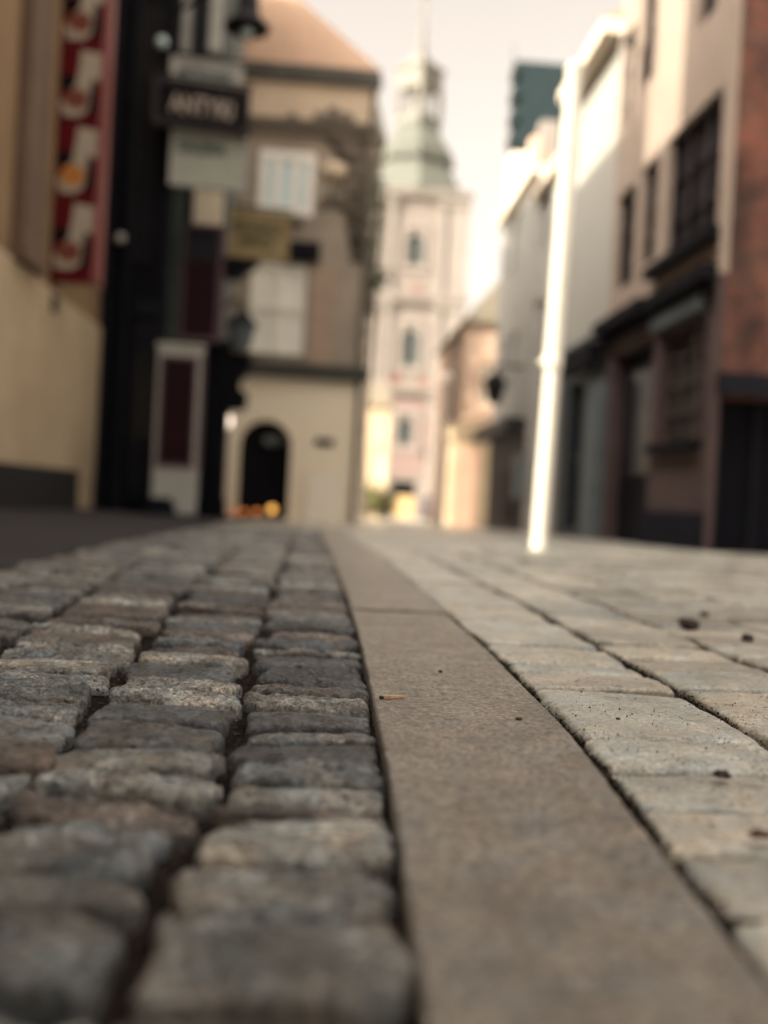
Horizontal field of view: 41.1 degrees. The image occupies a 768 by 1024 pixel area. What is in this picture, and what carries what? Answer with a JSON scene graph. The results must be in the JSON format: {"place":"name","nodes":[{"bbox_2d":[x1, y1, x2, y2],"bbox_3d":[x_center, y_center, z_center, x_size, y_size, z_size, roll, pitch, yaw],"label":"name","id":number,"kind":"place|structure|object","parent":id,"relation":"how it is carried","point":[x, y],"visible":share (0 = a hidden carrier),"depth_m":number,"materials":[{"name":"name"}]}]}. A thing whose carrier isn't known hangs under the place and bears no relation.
{"place":"outdoors","nodes":[
{"label":"outdoors","id":0,"kind":"place"},
{"bbox_2d":[0,0,101,508],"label":"beige building","id":1,"kind":"structure","parent":0,"point":[49,372],"depth_m":13.21,"materials":[{"name":"paint"}]},
{"bbox_2d":[49,0,116,313],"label":"blade sign","id":2,"kind":"object","parent":1,"relation":"attached to","point":[82,140],"visible":0.92,"depth_m":14.29,"materials":[{"name":"red plastic"}]},
{"bbox_2d":[0,508,254,569],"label":"side pavement","id":3,"kind":"structure","parent":0,"point":[28,535],"depth_m":8.28,"materials":[{"name":"grey stone"}]},
{"bbox_2d":[144,497,175,513],"bbox_3d":[-3.702,-0.109,16.944,0.470,0.260,0.250,3,1,-4],"label":"doorstep","id":4,"kind":"object","parent":3,"relation":"on","point":[159,505],"visible":1,"depth_m":16.83,"materials":[{"name":"black stone"}]},
{"bbox_2d":[151,342,205,514],"bbox_3d":[-3.483,-1.394,17.276,0.778,2.841,0.440,3,1,-4],"label":"display case","id":5,"kind":"object","parent":3,"relation":"on","point":[178,417],"visible":0.95,"depth_m":17.08,"materials":[{"name":"grey paint"}]},
{"bbox_2d":[252,509,260,518],"bbox_3d":[-2.906,0.047,23.365,0.220,0.228,0.209,3,1,-4],"label":"candle lantern","id":6,"kind":"object","parent":3,"relation":"on","point":[256,512],"visible":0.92,"depth_m":23.32,"materials":[{"name":"orange metal"}]},
{"bbox_2d":[0,525,415,1023],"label":"cobbled pavement","id":7,"kind":"structure","parent":0,"point":[281,897],"depth_m":1.14,"materials":[{"name":"grey stone"}]},
{"bbox_2d":[196,524,316,529],"bbox_3d":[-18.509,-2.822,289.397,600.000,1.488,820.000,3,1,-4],"label":"ground","id":8,"kind":"structure","parent":0,"point":[269,527],"depth_m":18.08,"materials":[{"name":"grey stone"}]},
{"bbox_2d":[92,0,183,513],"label":"black shop front","id":9,"kind":"object","parent":8,"relation":"on","point":[134,296],"visible":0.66,"depth_m":17.58,"materials":[{"name":"paint"}]},
{"bbox_2d":[115,233,124,242],"bbox_3d":[-4.474,-4.670,17.440,0.170,0.220,0.334,3,1,-4],"label":"wall lamp","id":10,"kind":"object","parent":9,"relation":"attached to","point":[119,237],"visible":1,"depth_m":17.30,"materials":[{"name":"grey paint"}]},
{"bbox_2d":[125,321,157,501],"bbox_3d":[-4.152,-1.723,17.638,0.457,3.100,0.060,3,1,-4],"label":"door","id":11,"kind":"structure","parent":9,"relation":"in","point":[145,334],"depth_m":17.61,"materials":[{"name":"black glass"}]},
{"bbox_2d":[131,5,166,263],"bbox_3d":[-4.066,-6.475,17.589,0.434,4.400,0.038,3,1,-4],"label":"window","id":12,"kind":"structure","parent":9,"relation":"in","point":[154,17],"depth_m":17.57,"materials":[{"name":"black glass"}]},
{"bbox_2d":[156,36,167,48],"bbox_3d":[-3.759,-7.960,17.408,0.200,0.236,0.398,3,1,-4],"label":"wall lamp","id":13,"kind":"object","parent":9,"relation":"attached to","point":[161,42],"visible":1,"depth_m":17.25,"materials":[{"name":"white glass"}]},
{"bbox_2d":[150,48,245,87],"bbox_3d":[-3.193,-7.584,17.578,1.626,0.542,0.150,3,1,-13],"label":"hanging sign","id":14,"kind":"object","parent":9,"relation":"attached to","point":[209,69],"visible":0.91,"depth_m":17.57,"materials":[{"name":"grey paint"}]},
{"bbox_2d":[132,67,253,138],"bbox_3d":[-3.196,-6.833,17.093,2.002,0.887,0.150,3,1,-15],"label":"hanging sign","id":15,"kind":"object","parent":14,"relation":"hanging from","point":[196,106],"visible":1,"depth_m":17.09,"materials":[{"name":"black metal"}]},
{"bbox_2d":[169,128,248,193],"bbox_3d":[-2.965,-5.953,17.369,1.290,0.933,0.150,3,1,-11],"label":"hanging sign","id":16,"kind":"object","parent":15,"relation":"hanging from","point":[206,161],"visible":1,"depth_m":17.33,"materials":[{"name":"grey paint"}]},
{"bbox_2d":[173,0,269,39],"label":"hanging lamp","id":17,"kind":"object","parent":9,"relation":"attached to","point":[246,21],"visible":1,"depth_m":15.19,"materials":[{"name":"black metal"}]},
{"bbox_2d":[160,0,244,516],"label":"grey shop house","id":18,"kind":"structure","parent":8,"relation":"on","point":[205,32],"depth_m":18.60,"materials":[{"name":"white paint"}]},
{"bbox_2d":[181,0,191,53],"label":"window frame","id":19,"kind":"structure","parent":18,"relation":"in","point":[187,14],"depth_m":18.50,"materials":[{"name":"grey paint"}]},
{"bbox_2d":[192,0,209,54],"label":"window","id":20,"kind":"structure","parent":18,"relation":"in","point":[201,8],"depth_m":18.59,"materials":[{"name":"black glass"}]},
{"bbox_2d":[178,223,227,343],"bbox_3d":[-3.257,-4.095,18.491,0.750,2.070,0.430,3,1,-4],"label":"framed panel","id":21,"kind":"object","parent":18,"relation":"attached to","point":[202,290],"visible":1,"depth_m":18.32,"materials":[{"name":"brown wood"}]},
{"bbox_2d":[209,0,223,53],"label":"window frame","id":22,"kind":"structure","parent":18,"relation":"in","point":[217,6],"depth_m":18.53,"materials":[{"name":"grey paint"}]},
{"bbox_2d":[197,340,253,518],"bbox_3d":[-2.908,-1.450,18.855,0.846,3.367,0.560,3,1,-4],"label":"black portal","id":23,"kind":"object","parent":18,"relation":"attached to","point":[228,369],"visible":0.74,"depth_m":18.62,"materials":[{"name":"paint"}]},
{"bbox_2d":[228,413,232,427],"bbox_3d":[-3.536,-2.035,23.006,0.370,0.457,1.581,3,1,-4],"label":"globe lamp","id":24,"kind":"object","parent":18,"relation":"attached to","point":[230,421],"visible":0.17,"depth_m":22.34,"materials":[{"name":"white glass"}]},
{"bbox_2d":[224,298,257,351],"bbox_3d":[-2.689,-3.415,18.555,0.835,0.980,0.587,3,1,-4],"label":"wall lantern","id":25,"kind":"object","parent":18,"relation":"attached to","point":[241,324],"depth_m":18.39,"materials":[{"name":"black metal"}]},
{"bbox_2d":[223,256,259,280],"bbox_3d":[-2.576,-4.394,18.565,0.607,0.324,0.500,3,1,-4],"label":"awning box","id":26,"kind":"object","parent":18,"relation":"attached to","point":[238,268],"visible":1,"depth_m":18.32,"materials":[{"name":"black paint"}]},
{"bbox_2d":[228,204,292,262],"bbox_3d":[-2.726,-5.705,20.867,1.696,1.091,0.150,3,1,-9],"label":"hanging sign","id":27,"kind":"object","parent":18,"relation":"attached to","point":[260,235],"visible":0.99,"depth_m":20.86,"materials":[{"name":"brown"}]},
{"bbox_2d":[225,0,382,522],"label":"arched house","id":28,"kind":"structure","parent":8,"relation":"on","point":[312,77],"depth_m":23.83,"materials":[{"name":"brown paint"}]},
{"bbox_2d":[237,421,290,518],"bbox_3d":[-2.867,-0.994,24.887,1.414,2.559,0.540,3,1,-4],"label":"door","id":29,"kind":"structure","parent":28,"relation":"in","point":[265,447],"depth_m":25.05,"materials":[{"name":"black paint"}]},
{"bbox_2d":[247,263,306,354],"bbox_3d":[-2.487,-4.713,23.848,1.272,2.062,0.120,3,1,-4],"label":"window","id":30,"kind":"structure","parent":28,"relation":"in","point":[277,292],"depth_m":23.86,"materials":[{"name":"white glass"}]},
{"bbox_2d":[257,149,315,216],"bbox_3d":[-2.269,-7.639,23.826,1.286,1.464,0.130,3,1,-4],"label":"window","id":31,"kind":"structure","parent":28,"relation":"in","point":[286,178],"depth_m":23.79,"materials":[{"name":"white glass"}]},
{"bbox_2d":[303,470,344,522],"bbox_3d":[-1.391,-0.292,23.758,0.909,1.335,0.060,3,1,-4],"label":"poster board","id":32,"kind":"object","parent":8,"relation":"on","point":[324,498],"visible":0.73,"depth_m":23.74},
{"bbox_2d":[356,103,386,520],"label":"narrow house","id":33,"kind":"structure","parent":8,"relation":"on","point":[381,141],"depth_m":31.56,"materials":[{"name":"paint"}]},
{"bbox_2d":[361,144,394,520],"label":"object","id":34,"kind":"object","parent":33,"relation":"attached to","point":[380,277],"visible":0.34,"depth_m":31.18,"materials":[{"name":"beige paint"}]},
{"bbox_2d":[365,382,392,519],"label":"cream house","id":35,"kind":"structure","parent":8,"relation":"on","point":[380,404],"depth_m":46.03,"materials":[{"name":"paint"}]},
{"bbox_2d":[374,450,383,481],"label":"window","id":36,"kind":"structure","parent":35,"relation":"in","point":[379,455],"depth_m":46.23,"materials":[{"name":"glass"}]},
{"bbox_2d":[365,479,396,518],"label":"shrub","id":37,"kind":"object","parent":8,"relation":"on","point":[372,500],"visible":0.7,"depth_m":42.85,"materials":[{"name":"green plant"}]},
{"bbox_2d":[370,0,474,518],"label":"church tower","id":38,"kind":"structure","parent":8,"relation":"on","point":[422,300],"depth_m":80.10,"materials":[{"name":"paint"}]},
{"bbox_2d":[389,480,414,517],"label":"door","id":39,"kind":"structure","parent":38,"relation":"in","point":[405,490],"depth_m":80.73,"materials":[{"name":"yellow glass"}]},
{"bbox_2d":[438,372,453,524],"bbox_3d":[1.831,-1.864,31.157,0.390,4.774,0.380,3,1,-4],"label":"globe lamp","id":40,"kind":"object","parent":8,"relation":"on","point":[447,378],"visible":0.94,"depth_m":31.11,"materials":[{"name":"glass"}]},
{"bbox_2d":[430,280,499,526],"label":"peach house","id":41,"kind":"structure","parent":8,"relation":"on","point":[466,352],"depth_m":33.18,"materials":[{"name":"beige paint"}]},
{"bbox_2d":[453,446,477,526],"bbox_3d":[2.554,-0.742,32.009,0.644,2.593,0.017,3,1,-4],"label":"porch door","id":42,"kind":"structure","parent":41,"relation":"in","point":[467,457],"depth_m":32.00,"materials":[{"name":"wood"}]},
{"bbox_2d":[480,363,494,405],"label":"window","id":43,"kind":"structure","parent":41,"relation":"in","point":[487,368],"depth_m":33.40,"materials":[{"name":"beige glass"}]},
{"bbox_2d":[473,152,558,531],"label":"townhouse","id":44,"kind":"structure","parent":8,"relation":"on","point":[503,433],"depth_m":25.79,"materials":[{"name":"grey paint"}]},
{"bbox_2d":[482,364,522,404],"bbox_3d":[2.845,-3.075,24.691,1.013,0.985,0.589,3,1,-4],"label":"wall lantern","id":45,"kind":"object","parent":44,"relation":"attached to","point":[495,382],"depth_m":24.54,"materials":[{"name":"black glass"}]},
{"bbox_2d":[498,469,513,521],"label":"shop window","id":46,"kind":"structure","parent":44,"relation":"in","point":[505,511],"depth_m":25.51,"materials":[{"name":"black glass"}]},
{"bbox_2d":[505,340,507,379],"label":"window","id":47,"kind":"structure","parent":44,"relation":"in","point":[507,340],"depth_m":27.58,"materials":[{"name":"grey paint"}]},
{"bbox_2d":[505,231,508,280],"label":"window","id":48,"kind":"structure","parent":44,"relation":"in","point":[508,231],"depth_m":28.36,"materials":[{"name":"grey glass"}]},
{"bbox_2d":[515,334,517,382],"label":"window","id":49,"kind":"structure","parent":44,"relation":"in","point":[517,334],"depth_m":26.18,"materials":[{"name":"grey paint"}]},
{"bbox_2d":[514,217,519,275],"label":"window","id":50,"kind":"structure","parent":44,"relation":"in","point":[518,221],"depth_m":27.02,"materials":[{"name":"grey glass"}]},
{"bbox_2d":[511,453,525,498],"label":"shop window","id":51,"kind":"structure","parent":44,"relation":"in","point":[518,465],"depth_m":24.04,"materials":[{"name":"grey glass"}]},
{"bbox_2d":[505,47,567,204],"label":"slate roof house","id":52,"kind":"structure","parent":8,"relation":"on","point":[535,117],"depth_m":50.35,"materials":[{"name":"teal"}]},
{"bbox_2d":[521,152,604,534],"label":"pale house","id":53,"kind":"structure","parent":8,"relation":"on","point":[544,193],"depth_m":23.05,"materials":[{"name":"grey paint"}]},
{"bbox_2d":[535,301,539,357],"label":"window","id":54,"kind":"structure","parent":53,"relation":"in","point":[539,301],"depth_m":23.75,"materials":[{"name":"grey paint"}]},
{"bbox_2d":[545,302,548,342],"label":"window","id":55,"kind":"structure","parent":53,"relation":"in","point":[548,302],"depth_m":22.77,"materials":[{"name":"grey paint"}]},
{"bbox_2d":[545,194,551,247],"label":"window","id":56,"kind":"structure","parent":53,"relation":"in","point":[549,195],"depth_m":23.25,"materials":[{"name":"grey glass"}]},
{"bbox_2d":[552,6,624,539],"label":"white house","id":57,"kind":"structure","parent":8,"relation":"on","point":[581,443],"depth_m":18.62,"materials":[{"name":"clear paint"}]},
{"bbox_2d":[567,382,583,530],"bbox_3d":[3.731,-1.042,19.393,0.120,2.811,1.086,3,1,-4],"label":"shop window","id":58,"kind":"structure","parent":57,"relation":"in","point":[578,392],"depth_m":19.85,"materials":[{"name":"black glass"}]},
{"bbox_2d":[592,0,767,554],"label":"corner house","id":59,"kind":"structure","parent":8,"relation":"on","point":[681,329],"depth_m":13.72,"materials":[{"name":"beige paint"}]},
{"bbox_2d":[619,188,635,288],"bbox_3d":[4.080,-4.451,16.711,0.120,1.594,1.028,3,1,-4],"label":"window","id":60,"kind":"structure","parent":59,"relation":"in","point":[629,203],"depth_m":17.10,"materials":[{"name":"black glass"}]},
{"bbox_2d":[625,30,636,126],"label":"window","id":61,"kind":"structure","parent":59,"relation":"in","point":[632,42],"depth_m":17.14,"materials":[{"name":"beige glass"}]},
{"bbox_2d":[615,344,654,543],"bbox_3d":[4.012,-0.967,15.979,0.070,3.172,2.115,3,1,-4],"label":"door","id":62,"kind":"structure","parent":59,"relation":"in","point":[638,367],"depth_m":16.23,"materials":[{"name":"black paint"}]},
{"bbox_2d":[644,0,657,86],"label":"window","id":63,"kind":"structure","parent":59,"relation":"in","point":[652,4],"depth_m":16.32,"materials":[{"name":"beige glass"}]},
{"bbox_2d":[644,162,658,263],"bbox_3d":[4.160,-4.522,15.520,0.120,1.523,0.760,3,1,-4],"label":"window","id":64,"kind":"structure","parent":59,"relation":"in","point":[653,173],"depth_m":15.81,"materials":[{"name":"black glass"}]},
{"bbox_2d":[644,316,705,453],"bbox_3d":[4.007,-1.679,13.754,0.360,1.733,1.845,3,1,-4],"label":"window","id":65,"kind":"structure","parent":59,"relation":"in","point":[686,344],"depth_m":13.99,"materials":[{"name":"black glass"}]},
{"bbox_2d":[669,93,723,250],"bbox_3d":[4.269,-4.405,13.740,0.120,1.823,2.027,3,1,-4],"label":"window","id":66,"kind":"structure","parent":59,"relation":"in","point":[697,151],"depth_m":13.97,"materials":[{"name":"black glass"}]},
{"bbox_2d":[703,0,715,22],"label":"window","id":67,"kind":"structure","parent":59,"relation":"in","point":[709,5],"depth_m":13.77,"materials":[{"name":"black glass"}]},
{"bbox_2d":[0,528,766,1023],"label":"joint soil","id":68,"kind":"structure","parent":0,"point":[132,970],"depth_m":0.96,"materials":[{"name":"black soil"}]},
{"bbox_2d":[0,559,767,968],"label":"joint grit","id":69,"kind":"object","parent":68,"relation":"on","point":[164,875],"visible":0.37,"depth_m":1.38,"materials":[{"name":"black gravel"}]},
{"bbox_2d":[317,528,767,1023],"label":"granite strip","id":70,"kind":"object","parent":68,"relation":"on","point":[541,881],"visible":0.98,"depth_m":0.96,"materials":[{"name":"grey stone"}]},
{"bbox_2d":[379,695,404,698],"bbox_3d":[0.014,0.308,1.705,0.047,0.007,0.007,3,1,-22],"label":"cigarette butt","id":71,"kind":"object","parent":70,"relation":"on","point":[391,696],"visible":1,"depth_m":1.70,"materials":[{"name":"paper"}]},
{"bbox_2d":[433,589,743,947],"bbox_3d":[0.377,0.334,2.533,0.390,0.016,3.411,3,1,-3],"label":"dry moss","id":72,"kind":"object","parent":68,"relation":"on","point":[629,804],"visible":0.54,"depth_m":1.24,"materials":[{"name":"brown plant"}]},
{"bbox_2d":[674,848,682,852],"bbox_3d":[0.293,0.338,1.020,0.009,0.005,0.009,3,1,-4],"label":"pebble","id":73,"kind":"object","parent":68,"relation":"on","point":[678,850],"visible":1,"depth_m":1.02,"materials":[{"name":"beige stone"}]},
{"bbox_2d":[420,495,430,519],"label":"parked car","id":74,"kind":"object","parent":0,"point":[425,508],"visible":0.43,"depth_m":59.23,"materials":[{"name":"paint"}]},
{"bbox_2d":[219,517,639,544],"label":"street","id":75,"kind":"structure","parent":0,"point":[407,525],"depth_m":18.84,"materials":[{"name":"grey stone"}]},
{"bbox_2d":[265,505,277,519],"bbox_3d":[-2.562,0.014,23.387,0.300,0.330,0.285,3,1,-4],"label":"candle lantern","id":76,"kind":"object","parent":75,"relation":"on","point":[271,509],"visible":0.94,"depth_m":23.33,"materials":[{"name":"orange metal"}]},
{"bbox_2d":[371,485,397,519],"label":"shrub","id":77,"kind":"object","parent":75,"relation":"on","point":[382,513],"visible":0.4,"depth_m":43.97,"materials":[{"name":"green plant"}]},
{"bbox_2d":[301,0,624,316],"label":"sky","id":78,"kind":"structure","parent":0,"point":[474,41],"materials":[{"name":"white"}]},
{"bbox_2d":[343,531,767,986],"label":"paved street","id":79,"kind":"structure","parent":0,"point":[538,652],"depth_m":2.35,"materials":[{"name":"grey stone"}]},
{"bbox_2d":[530,61,584,549],"bbox_3d":[1.608,-1.895,9.546,0.283,4.602,0.184,3,1,-4],"label":"white post","id":80,"kind":"object","parent":79,"relation":"on","point":[551,362],"visible":0.95,"depth_m":9.48,"materials":[{"name":"metal"}]},
{"bbox_2d":[565,653,767,832],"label":"loose specks","id":81,"kind":"object","parent":79,"relation":"on","point":[710,824],"visible":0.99,"depth_m":1.40,"materials":[{"name":"grey stone"}]},
{"bbox_2d":[678,618,699,629],"bbox_3d":[0.906,0.333,3.034,0.059,0.037,0.046,3,1,-15],"label":"pebble","id":82,"kind":"object","parent":79,"relation":"on","point":[687,624],"visible":0.99,"depth_m":3.02,"materials":[{"name":"brown stone"}]},
{"bbox_2d":[699,612,708,616],"bbox_3d":[1.083,0.345,3.458,0.033,0.015,0.028,3,1,-4],"label":"pebble","id":83,"kind":"object","parent":79,"relation":"on","point":[706,614],"visible":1,"depth_m":3.45,"materials":[{"name":"grey stone"}]},
{"bbox_2d":[712,770,731,778],"bbox_3d":[0.431,0.335,1.308,0.023,0.010,0.018,3,1,-4],"label":"pebble","id":84,"kind":"object","parent":79,"relation":"on","point":[724,774],"visible":1,"depth_m":1.30,"materials":[{"name":"brown stone"}]},
{"bbox_2d":[741,633,754,641],"bbox_3d":[0.991,0.344,2.791,0.038,0.025,0.033,3,1,-4],"label":"pebble","id":85,"kind":"object","parent":79,"relation":"on","point":[746,637],"visible":0.96,"depth_m":2.78,"materials":[{"name":"brown stone"}]},
{"bbox_2d":[746,828,767,838],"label":"dead leaf","id":86,"kind":"object","parent":79,"relation":"on","point":[756,833],"visible":1,"depth_m":1.06,"materials":[{"name":"brown plant"}]},
{"bbox_2d":[716,552,767,557],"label":"side street","id":87,"kind":"structure","parent":0,"point":[760,555],"depth_m":12.56,"materials":[{"name":"grey stone"}]}
]}

